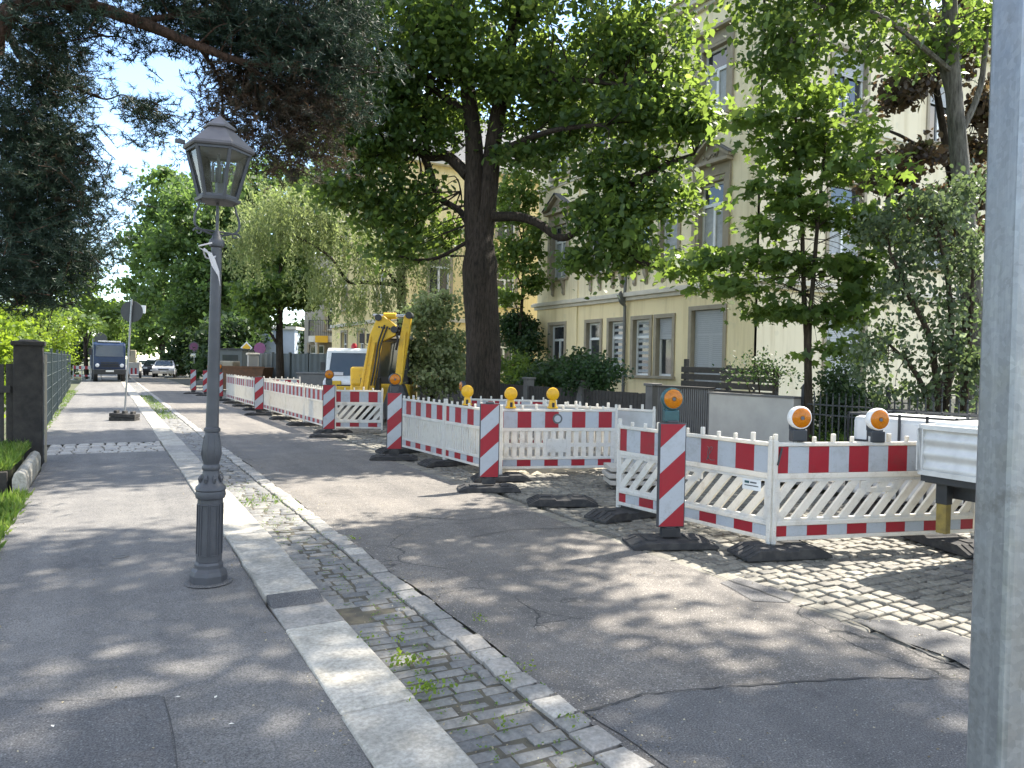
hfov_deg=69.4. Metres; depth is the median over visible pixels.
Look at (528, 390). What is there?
board fence
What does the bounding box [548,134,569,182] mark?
window
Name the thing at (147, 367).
parked car
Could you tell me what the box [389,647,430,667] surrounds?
weed
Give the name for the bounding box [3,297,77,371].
garden bush
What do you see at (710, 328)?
window
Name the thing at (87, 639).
pavement
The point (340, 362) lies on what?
work van
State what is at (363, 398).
striped barrier
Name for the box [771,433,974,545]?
striped barrier
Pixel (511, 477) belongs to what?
foot plate
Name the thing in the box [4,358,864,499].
ground
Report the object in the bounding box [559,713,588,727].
weed
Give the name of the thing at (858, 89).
window
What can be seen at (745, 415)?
garden wall
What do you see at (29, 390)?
gate pillar
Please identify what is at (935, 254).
window
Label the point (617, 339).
window
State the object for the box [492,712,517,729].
weed
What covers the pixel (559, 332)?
window
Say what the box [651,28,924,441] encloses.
young maple
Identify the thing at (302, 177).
garden tree
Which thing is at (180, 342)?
hedge bush
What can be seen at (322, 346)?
window
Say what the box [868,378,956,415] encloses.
iron fence
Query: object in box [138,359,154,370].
parked car
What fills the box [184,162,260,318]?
garden tree
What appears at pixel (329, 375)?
warning lamp
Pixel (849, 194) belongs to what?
window
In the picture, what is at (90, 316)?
garden tree
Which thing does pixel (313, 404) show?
striped barrier
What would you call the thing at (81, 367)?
folding barrier
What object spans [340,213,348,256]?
window
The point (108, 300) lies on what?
garden tree
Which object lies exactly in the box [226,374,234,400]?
striped barrier
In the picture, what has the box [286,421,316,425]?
foot plate
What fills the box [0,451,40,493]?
garden kerb
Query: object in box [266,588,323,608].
kerb fillet
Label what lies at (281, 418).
foot plate
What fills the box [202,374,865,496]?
pavement
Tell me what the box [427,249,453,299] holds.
window
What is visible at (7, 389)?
wood fence
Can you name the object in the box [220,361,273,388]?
skip
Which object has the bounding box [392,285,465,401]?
garden shrub
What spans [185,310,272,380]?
hedge bush
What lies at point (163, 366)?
parked car
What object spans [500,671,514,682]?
weed
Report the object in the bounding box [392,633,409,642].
weed
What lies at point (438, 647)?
leaf litter
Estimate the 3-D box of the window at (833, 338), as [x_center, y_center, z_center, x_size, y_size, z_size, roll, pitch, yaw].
[9.872,-0.892,22.015,2.060,2.420,0.331,0,2,-29]
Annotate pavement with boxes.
[0,451,371,767]
[47,373,159,444]
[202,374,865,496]
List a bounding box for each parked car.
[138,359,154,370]
[142,359,166,375]
[151,360,177,376]
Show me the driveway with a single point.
(108, 447)
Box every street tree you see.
[102,163,198,375]
[105,289,174,359]
[125,171,273,334]
[223,179,344,378]
[696,0,992,417]
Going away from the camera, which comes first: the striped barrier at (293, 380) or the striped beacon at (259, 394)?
the striped beacon at (259, 394)
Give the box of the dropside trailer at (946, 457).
[916,420,977,533]
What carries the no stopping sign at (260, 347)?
on the parking strip
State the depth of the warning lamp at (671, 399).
6.80 m
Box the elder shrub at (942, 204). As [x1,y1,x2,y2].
[826,150,986,417]
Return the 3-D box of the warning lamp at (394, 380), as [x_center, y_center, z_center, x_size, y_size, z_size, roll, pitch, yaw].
[-1.996,-0.023,12.576,0.208,0.319,0.140,1,2,-17]
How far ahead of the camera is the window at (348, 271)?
40.33 m
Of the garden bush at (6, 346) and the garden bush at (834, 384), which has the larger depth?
the garden bush at (6, 346)
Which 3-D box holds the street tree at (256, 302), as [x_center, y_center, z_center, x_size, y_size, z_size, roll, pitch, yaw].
[-11.194,-4.607,36.011,5.666,10.892,4.738,1,2,6]
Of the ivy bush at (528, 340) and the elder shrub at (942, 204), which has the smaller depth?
the elder shrub at (942, 204)
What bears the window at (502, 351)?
in the second house at (346, 340)
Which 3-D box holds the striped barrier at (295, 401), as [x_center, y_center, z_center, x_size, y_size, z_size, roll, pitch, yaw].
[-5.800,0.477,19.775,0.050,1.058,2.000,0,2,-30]
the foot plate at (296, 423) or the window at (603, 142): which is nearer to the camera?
the foot plate at (296, 423)
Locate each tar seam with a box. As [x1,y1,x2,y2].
[5,696,177,767]
[471,527,618,536]
[584,676,959,710]
[704,570,958,665]
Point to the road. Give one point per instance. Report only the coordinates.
(598, 623)
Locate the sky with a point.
(167, 69)
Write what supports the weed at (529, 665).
on the road
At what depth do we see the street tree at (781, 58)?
11.06 m
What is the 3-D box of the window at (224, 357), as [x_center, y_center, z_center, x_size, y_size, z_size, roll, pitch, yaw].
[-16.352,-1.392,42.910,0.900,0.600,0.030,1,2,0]
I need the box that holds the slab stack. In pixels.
[602,462,656,488]
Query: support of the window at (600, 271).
in the yellow house at (648, 331)
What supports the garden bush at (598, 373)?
on the ground at (75, 384)
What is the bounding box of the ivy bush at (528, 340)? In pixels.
[499,305,551,375]
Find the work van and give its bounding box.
[320,343,383,402]
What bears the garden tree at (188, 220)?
on the ground at (75, 384)
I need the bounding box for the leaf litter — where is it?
[0,449,971,767]
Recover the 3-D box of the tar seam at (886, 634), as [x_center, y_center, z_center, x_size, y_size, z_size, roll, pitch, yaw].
[2.070,1.544,5.096,0.120,0.004,2.105,0,2,-27]
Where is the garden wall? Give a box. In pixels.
[707,392,800,441]
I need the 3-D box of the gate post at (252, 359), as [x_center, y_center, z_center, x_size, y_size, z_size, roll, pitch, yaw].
[-14.010,-0.671,39.945,0.620,2.000,0.620,0,2,-29]
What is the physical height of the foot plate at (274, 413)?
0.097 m
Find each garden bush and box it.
[0,296,52,379]
[0,305,49,417]
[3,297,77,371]
[37,308,85,370]
[500,348,542,385]
[506,346,596,387]
[543,348,633,402]
[712,345,803,394]
[809,424,853,441]
[812,362,922,439]
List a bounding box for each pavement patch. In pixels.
[0,697,175,767]
[184,576,232,587]
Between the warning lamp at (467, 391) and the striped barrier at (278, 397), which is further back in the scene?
the striped barrier at (278, 397)
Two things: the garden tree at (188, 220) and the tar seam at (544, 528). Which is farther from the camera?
the garden tree at (188, 220)
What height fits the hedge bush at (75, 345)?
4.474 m
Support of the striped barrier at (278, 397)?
on the foot plate at (281, 418)
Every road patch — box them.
[584,678,968,767]
[721,577,795,602]
[857,620,970,667]
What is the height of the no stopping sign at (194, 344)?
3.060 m
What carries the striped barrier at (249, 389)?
on the foot plate at (248, 408)
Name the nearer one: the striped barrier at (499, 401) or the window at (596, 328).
the striped barrier at (499, 401)
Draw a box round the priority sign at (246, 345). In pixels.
[240,341,251,351]
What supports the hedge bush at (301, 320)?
on the ground at (75, 384)
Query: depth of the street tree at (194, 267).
54.11 m
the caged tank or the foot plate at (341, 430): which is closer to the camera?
the caged tank
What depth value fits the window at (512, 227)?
35.15 m
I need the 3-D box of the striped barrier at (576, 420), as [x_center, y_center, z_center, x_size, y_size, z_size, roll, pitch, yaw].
[0.657,0.827,10.992,1.900,1.058,0.050,1,2,-12]
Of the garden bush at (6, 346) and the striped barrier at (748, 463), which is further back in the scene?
the garden bush at (6, 346)
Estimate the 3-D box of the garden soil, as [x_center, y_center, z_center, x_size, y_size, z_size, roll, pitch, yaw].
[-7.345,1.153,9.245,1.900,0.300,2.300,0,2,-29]
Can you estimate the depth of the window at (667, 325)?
23.64 m
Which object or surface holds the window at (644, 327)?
in the yellow house at (648, 331)
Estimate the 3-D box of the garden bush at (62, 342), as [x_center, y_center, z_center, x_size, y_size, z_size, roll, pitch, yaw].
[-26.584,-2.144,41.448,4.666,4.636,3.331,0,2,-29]
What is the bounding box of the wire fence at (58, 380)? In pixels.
[44,348,70,424]
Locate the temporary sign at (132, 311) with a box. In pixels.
[109,299,145,420]
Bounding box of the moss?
[226,480,600,766]
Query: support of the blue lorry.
on the pavement at (82, 417)
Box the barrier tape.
[198,242,219,283]
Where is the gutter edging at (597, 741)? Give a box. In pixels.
[129,377,654,767]
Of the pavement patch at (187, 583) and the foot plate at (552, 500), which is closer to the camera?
the pavement patch at (187, 583)
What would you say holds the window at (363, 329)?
in the second house at (346, 340)
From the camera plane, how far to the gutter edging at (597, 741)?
4.27 m
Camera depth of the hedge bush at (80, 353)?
62.16 m
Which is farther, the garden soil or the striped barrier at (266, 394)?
the striped barrier at (266, 394)
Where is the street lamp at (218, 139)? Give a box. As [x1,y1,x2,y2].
[175,115,254,584]
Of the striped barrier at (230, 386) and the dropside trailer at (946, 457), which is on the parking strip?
the dropside trailer at (946, 457)
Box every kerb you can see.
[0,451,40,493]
[116,375,477,767]
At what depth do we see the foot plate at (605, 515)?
7.94 m
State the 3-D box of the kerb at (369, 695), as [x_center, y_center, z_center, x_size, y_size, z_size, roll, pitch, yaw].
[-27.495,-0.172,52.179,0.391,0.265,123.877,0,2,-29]
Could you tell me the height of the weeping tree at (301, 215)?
11.614 m
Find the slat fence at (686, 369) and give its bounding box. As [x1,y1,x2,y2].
[681,359,778,394]
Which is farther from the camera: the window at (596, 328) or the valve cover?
the window at (596, 328)
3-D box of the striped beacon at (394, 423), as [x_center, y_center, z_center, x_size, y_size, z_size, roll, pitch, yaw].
[-1.999,0.699,12.578,0.800,1.156,0.400,1,2,-7]
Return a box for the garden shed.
[259,326,303,353]
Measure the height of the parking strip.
0.095 m
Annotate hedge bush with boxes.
[47,338,79,367]
[71,336,91,376]
[154,319,202,377]
[176,320,235,377]
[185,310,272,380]
[267,322,303,353]
[283,315,303,326]
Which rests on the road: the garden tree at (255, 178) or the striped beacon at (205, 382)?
the striped beacon at (205, 382)
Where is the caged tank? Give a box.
[845,409,977,514]
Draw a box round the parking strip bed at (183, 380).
[149,372,541,509]
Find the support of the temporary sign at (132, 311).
on the pavement at (82, 417)
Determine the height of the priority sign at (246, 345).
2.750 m
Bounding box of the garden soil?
[1,456,23,491]
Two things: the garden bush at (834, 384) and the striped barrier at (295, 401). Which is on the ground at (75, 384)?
the garden bush at (834, 384)
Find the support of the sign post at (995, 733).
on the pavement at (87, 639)
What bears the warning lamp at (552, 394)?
attached to the striped barrier at (576, 420)
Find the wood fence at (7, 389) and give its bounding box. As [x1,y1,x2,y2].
[0,364,12,442]
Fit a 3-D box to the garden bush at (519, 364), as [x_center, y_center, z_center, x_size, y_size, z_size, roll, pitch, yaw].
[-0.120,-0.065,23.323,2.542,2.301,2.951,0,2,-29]
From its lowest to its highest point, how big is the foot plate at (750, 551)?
0.097 m
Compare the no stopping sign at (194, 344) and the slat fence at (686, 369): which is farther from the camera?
the no stopping sign at (194, 344)
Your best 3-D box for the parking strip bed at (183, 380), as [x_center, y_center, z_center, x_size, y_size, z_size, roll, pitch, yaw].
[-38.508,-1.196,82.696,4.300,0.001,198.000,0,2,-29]
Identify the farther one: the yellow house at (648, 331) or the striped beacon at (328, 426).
the yellow house at (648, 331)
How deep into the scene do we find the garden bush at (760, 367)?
13.67 m
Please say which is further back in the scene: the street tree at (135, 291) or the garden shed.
the street tree at (135, 291)
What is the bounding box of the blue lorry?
[88,341,129,380]
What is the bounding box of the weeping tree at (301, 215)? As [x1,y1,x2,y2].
[211,161,464,343]
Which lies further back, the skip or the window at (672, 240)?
the skip
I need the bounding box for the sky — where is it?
[0,0,941,358]
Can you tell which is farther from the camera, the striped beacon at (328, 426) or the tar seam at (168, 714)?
the striped beacon at (328, 426)
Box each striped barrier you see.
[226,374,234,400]
[235,375,244,403]
[245,376,254,405]
[263,376,299,384]
[264,378,269,411]
[270,379,285,416]
[286,381,304,421]
[304,383,322,425]
[334,386,382,432]
[402,395,444,459]
[444,399,502,474]
[470,395,548,442]
[480,399,580,456]
[502,404,617,468]
[544,399,655,462]
[616,418,772,544]
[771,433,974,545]
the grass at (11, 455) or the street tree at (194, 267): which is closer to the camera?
the grass at (11, 455)
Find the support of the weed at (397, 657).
on the gutter
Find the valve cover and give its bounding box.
[112,554,128,558]
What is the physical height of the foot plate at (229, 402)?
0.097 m
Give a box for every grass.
[0,438,34,558]
[47,390,282,506]
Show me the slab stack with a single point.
(609, 473)
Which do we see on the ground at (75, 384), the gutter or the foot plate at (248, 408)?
the gutter
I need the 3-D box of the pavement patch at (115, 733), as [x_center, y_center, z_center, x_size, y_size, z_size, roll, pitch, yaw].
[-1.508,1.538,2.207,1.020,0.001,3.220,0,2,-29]
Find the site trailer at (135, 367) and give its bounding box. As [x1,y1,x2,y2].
[126,350,141,377]
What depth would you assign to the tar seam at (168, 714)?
3.36 m
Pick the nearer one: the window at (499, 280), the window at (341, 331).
the window at (499, 280)
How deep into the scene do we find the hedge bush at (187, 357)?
60.54 m
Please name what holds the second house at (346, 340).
on the ground at (75, 384)
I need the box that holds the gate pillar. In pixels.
[10,339,46,466]
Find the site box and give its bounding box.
[296,372,324,387]
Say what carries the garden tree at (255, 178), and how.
on the ground at (75, 384)
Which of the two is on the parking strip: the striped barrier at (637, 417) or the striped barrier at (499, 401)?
the striped barrier at (637, 417)
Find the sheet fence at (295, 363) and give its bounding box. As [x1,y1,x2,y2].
[255,352,326,379]
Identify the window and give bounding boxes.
[222,355,237,360]
[307,343,325,353]
[322,303,331,331]
[339,271,348,312]
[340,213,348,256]
[340,330,347,347]
[357,265,365,307]
[357,328,364,348]
[376,259,385,305]
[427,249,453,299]
[494,196,518,240]
[497,264,517,307]
[500,333,514,373]
[547,321,566,361]
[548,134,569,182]
[548,220,568,282]
[584,230,604,276]
[584,319,602,357]
[589,118,606,162]
[606,317,622,372]
[627,315,652,377]
[649,313,675,378]
[658,186,681,260]
[687,303,727,389]
[696,174,724,252]
[700,37,730,117]
[821,319,867,394]
[825,181,868,261]
[829,40,872,126]
[922,240,956,271]
[926,77,947,145]
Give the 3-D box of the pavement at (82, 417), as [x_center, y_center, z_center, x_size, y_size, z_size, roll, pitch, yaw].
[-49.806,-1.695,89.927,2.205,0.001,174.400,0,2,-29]
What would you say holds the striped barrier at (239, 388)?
on the foot plate at (229, 402)
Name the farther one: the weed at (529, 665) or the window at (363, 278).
the window at (363, 278)
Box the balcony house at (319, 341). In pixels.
[304,256,332,353]
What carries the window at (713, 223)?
in the yellow house at (648, 331)
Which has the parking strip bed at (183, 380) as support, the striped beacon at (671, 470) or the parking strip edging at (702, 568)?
the parking strip edging at (702, 568)
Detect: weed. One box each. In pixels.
[357,631,379,642]
[385,654,402,661]
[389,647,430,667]
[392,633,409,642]
[406,678,457,701]
[472,613,486,621]
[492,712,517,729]
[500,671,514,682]
[516,659,536,672]
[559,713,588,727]
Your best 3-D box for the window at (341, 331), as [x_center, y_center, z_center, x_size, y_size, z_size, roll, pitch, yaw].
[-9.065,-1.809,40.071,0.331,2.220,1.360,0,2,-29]
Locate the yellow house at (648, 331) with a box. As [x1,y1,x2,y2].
[531,0,990,425]
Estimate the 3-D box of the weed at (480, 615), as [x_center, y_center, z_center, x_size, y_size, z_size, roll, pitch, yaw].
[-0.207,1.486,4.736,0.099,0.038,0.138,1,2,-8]
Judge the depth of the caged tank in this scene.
8.21 m
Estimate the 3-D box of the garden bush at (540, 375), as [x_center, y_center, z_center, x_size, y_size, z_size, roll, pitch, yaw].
[1.229,0.026,21.216,2.384,2.259,2.378,0,2,-29]
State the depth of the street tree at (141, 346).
94.32 m
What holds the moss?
on the gutter
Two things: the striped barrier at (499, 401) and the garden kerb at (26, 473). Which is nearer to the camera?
the garden kerb at (26, 473)
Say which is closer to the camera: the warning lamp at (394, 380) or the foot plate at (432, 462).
the foot plate at (432, 462)
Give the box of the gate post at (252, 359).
[246,353,259,365]
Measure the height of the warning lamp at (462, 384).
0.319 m
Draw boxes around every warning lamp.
[324,370,333,383]
[389,373,400,391]
[459,381,465,397]
[461,385,473,404]
[504,387,516,408]
[546,388,558,408]
[660,388,682,421]
[787,406,811,441]
[865,408,889,442]
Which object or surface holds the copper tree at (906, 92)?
on the ground at (75, 384)
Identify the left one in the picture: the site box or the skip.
the skip
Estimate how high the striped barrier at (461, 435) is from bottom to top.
1.058 m
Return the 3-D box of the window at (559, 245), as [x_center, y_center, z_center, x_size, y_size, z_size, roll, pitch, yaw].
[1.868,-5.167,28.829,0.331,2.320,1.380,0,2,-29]
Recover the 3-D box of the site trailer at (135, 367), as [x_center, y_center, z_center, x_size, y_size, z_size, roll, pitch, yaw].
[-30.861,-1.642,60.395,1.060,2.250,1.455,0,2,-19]
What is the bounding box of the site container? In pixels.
[220,348,254,365]
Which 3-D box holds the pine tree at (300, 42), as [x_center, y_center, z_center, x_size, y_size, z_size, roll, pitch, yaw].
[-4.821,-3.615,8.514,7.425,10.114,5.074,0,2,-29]
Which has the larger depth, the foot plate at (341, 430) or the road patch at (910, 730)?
the foot plate at (341, 430)
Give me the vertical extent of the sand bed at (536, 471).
0.184 m
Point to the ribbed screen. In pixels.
(693, 409)
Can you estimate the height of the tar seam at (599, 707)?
0.008 m
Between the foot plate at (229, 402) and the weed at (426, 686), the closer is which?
the weed at (426, 686)
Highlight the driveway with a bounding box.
[47,441,164,454]
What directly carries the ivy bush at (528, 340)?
on the ground at (75, 384)
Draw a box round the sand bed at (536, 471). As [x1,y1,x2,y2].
[373,432,602,474]
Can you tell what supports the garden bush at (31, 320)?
on the ground at (75, 384)
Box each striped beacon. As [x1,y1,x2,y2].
[183,369,202,393]
[195,370,206,395]
[219,372,230,400]
[244,376,273,415]
[309,384,347,437]
[369,391,417,459]
[457,402,520,492]
[622,421,718,550]
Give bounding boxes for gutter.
[128,380,603,767]
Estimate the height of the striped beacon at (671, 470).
1.156 m
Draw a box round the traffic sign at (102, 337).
[94,332,106,380]
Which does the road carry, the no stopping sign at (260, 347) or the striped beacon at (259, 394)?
the striped beacon at (259, 394)
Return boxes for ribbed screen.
[655,385,715,434]
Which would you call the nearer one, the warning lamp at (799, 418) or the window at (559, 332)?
the warning lamp at (799, 418)
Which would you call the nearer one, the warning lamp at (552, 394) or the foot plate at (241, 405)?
the warning lamp at (552, 394)
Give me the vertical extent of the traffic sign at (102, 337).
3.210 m
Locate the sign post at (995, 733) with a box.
[966,0,1023,767]
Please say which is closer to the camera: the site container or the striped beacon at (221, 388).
the striped beacon at (221, 388)
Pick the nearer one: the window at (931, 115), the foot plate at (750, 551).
the foot plate at (750, 551)
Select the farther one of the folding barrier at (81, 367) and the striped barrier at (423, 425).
the folding barrier at (81, 367)
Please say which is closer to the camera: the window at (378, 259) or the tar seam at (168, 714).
the tar seam at (168, 714)
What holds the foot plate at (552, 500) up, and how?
on the parking strip
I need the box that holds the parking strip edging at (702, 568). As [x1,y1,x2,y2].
[161,377,969,669]
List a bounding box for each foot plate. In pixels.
[222,401,241,403]
[232,404,253,406]
[242,407,265,410]
[256,411,279,414]
[269,416,296,419]
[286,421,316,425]
[313,428,352,432]
[375,447,419,453]
[417,458,469,466]
[470,472,530,481]
[526,494,598,506]
[584,505,655,523]
[727,540,832,561]
[900,534,973,557]
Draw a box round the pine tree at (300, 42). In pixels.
[0,0,414,325]
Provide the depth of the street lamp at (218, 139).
5.24 m
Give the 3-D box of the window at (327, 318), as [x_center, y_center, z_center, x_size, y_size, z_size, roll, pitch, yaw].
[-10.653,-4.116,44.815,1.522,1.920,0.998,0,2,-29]
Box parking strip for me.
[196,388,972,638]
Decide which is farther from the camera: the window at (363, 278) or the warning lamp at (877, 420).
the window at (363, 278)
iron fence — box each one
[801,384,977,441]
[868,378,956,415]
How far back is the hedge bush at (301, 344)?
53.39 m
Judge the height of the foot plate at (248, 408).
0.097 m
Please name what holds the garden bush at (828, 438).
on the ground at (75, 384)
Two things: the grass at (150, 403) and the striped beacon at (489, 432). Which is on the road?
the striped beacon at (489, 432)
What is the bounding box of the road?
[126,365,968,767]
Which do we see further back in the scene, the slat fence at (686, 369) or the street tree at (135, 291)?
the street tree at (135, 291)
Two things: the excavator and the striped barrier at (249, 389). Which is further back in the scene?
the striped barrier at (249, 389)
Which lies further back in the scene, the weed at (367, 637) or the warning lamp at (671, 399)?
the warning lamp at (671, 399)
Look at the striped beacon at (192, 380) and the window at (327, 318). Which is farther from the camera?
the window at (327, 318)
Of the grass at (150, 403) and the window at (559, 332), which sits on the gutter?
the grass at (150, 403)
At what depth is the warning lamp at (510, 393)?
10.79 m
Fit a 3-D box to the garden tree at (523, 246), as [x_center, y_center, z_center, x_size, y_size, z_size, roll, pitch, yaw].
[0.297,-3.801,28.762,3.137,9.796,3.462,-1,2,-45]
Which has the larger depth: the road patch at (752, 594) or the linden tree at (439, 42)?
the linden tree at (439, 42)
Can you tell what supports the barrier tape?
attached to the street lamp at (218, 139)
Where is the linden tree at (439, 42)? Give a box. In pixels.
[278,0,743,405]
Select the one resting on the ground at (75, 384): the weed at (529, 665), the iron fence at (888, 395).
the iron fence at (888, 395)
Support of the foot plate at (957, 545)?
on the parking strip
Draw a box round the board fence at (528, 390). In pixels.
[417,372,661,432]
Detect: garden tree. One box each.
[41,266,138,378]
[69,295,142,357]
[167,183,253,325]
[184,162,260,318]
[212,148,297,309]
[267,140,343,272]
[463,166,560,352]
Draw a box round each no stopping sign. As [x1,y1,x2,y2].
[189,341,198,355]
[254,342,265,352]
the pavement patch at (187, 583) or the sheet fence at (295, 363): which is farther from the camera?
the sheet fence at (295, 363)
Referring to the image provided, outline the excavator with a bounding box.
[350,312,415,419]
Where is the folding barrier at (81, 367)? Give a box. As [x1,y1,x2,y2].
[71,365,92,379]
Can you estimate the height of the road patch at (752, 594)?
0.003 m
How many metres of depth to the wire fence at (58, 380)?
21.26 m
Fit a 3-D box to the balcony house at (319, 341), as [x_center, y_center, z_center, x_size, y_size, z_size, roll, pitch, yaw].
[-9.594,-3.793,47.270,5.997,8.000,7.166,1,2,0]
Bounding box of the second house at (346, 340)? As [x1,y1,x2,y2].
[330,121,539,398]
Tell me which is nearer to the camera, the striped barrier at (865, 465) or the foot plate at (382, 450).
the striped barrier at (865, 465)
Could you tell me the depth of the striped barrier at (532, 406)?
12.15 m
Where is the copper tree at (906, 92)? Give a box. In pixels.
[848,0,991,414]
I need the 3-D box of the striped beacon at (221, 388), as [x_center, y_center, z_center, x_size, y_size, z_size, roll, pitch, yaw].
[-11.568,0.081,29.273,0.800,1.156,0.400,1,2,-13]
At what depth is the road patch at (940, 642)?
4.58 m
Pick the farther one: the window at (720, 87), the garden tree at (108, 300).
the garden tree at (108, 300)

